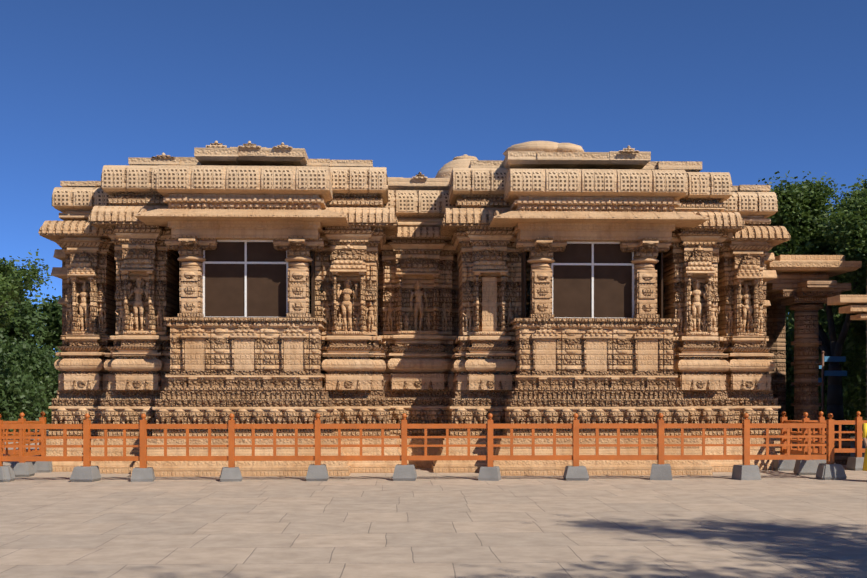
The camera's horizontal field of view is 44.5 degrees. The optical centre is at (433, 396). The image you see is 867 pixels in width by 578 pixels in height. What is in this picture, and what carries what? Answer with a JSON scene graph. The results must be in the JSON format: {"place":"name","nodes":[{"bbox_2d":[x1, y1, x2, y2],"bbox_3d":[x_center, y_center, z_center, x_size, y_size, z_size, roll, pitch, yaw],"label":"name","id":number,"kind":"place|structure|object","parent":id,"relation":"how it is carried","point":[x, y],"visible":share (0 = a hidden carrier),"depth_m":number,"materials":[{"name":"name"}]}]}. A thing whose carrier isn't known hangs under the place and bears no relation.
{"place":"outdoors","nodes":[
{"label":"outdoors","id":0,"kind":"place"},
{"bbox_2d":[0,426,866,577],"bbox_3d":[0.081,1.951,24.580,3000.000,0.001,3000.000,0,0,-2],"label":"ground","id":1,"kind":"structure","parent":0,"point":[427,523],"depth_m":15.71,"materials":[{"name":"beige stone"}]},
{"bbox_2d":[31,141,792,476],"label":"temple","id":2,"kind":"structure","parent":1,"relation":"on","point":[521,283],"depth_m":27.10,"materials":[{"name":"stone"}]},
{"bbox_2d":[0,411,866,481],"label":"fence","id":3,"kind":"object","parent":1,"relation":"on","point":[807,459],"visible":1,"depth_m":24.57,"materials":[{"name":"paint"}]},
{"bbox_2d":[0,169,866,435],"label":"trees","id":4,"kind":"object","parent":1,"relation":"on","point":[29,372],"visible":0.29,"depth_m":44.20,"materials":[{"name":"green plant"}]},
{"bbox_2d":[766,255,861,464],"bbox_3d":[10.471,-1.043,32.166,3.254,5.991,4.751,0,0,-2],"label":"porch","id":5,"kind":"object","parent":1,"relation":"on","point":[804,287],"visible":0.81,"depth_m":30.63,"materials":[{"name":"stone"}]},
{"bbox_2d":[818,351,846,416],"bbox_3d":[13.682,0.181,37.055,1.606,3.540,0.114,0,0,-2],"label":"sign post","id":6,"kind":"object","parent":1,"relation":"on","point":[834,359],"visible":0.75,"depth_m":37.04,"materials":[{"name":"blue metal"}]},
{"bbox_2d":[827,264,866,438],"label":"sabha mandapa","id":7,"kind":"structure","parent":1,"relation":"on","point":[857,303],"depth_m":26.70,"materials":[{"name":"stone"}]},
{"bbox_2d":[0,0,866,348],"label":"sky","id":8,"kind":"structure","parent":0,"point":[749,90],"materials":[{"name":"blue"}]}
]}

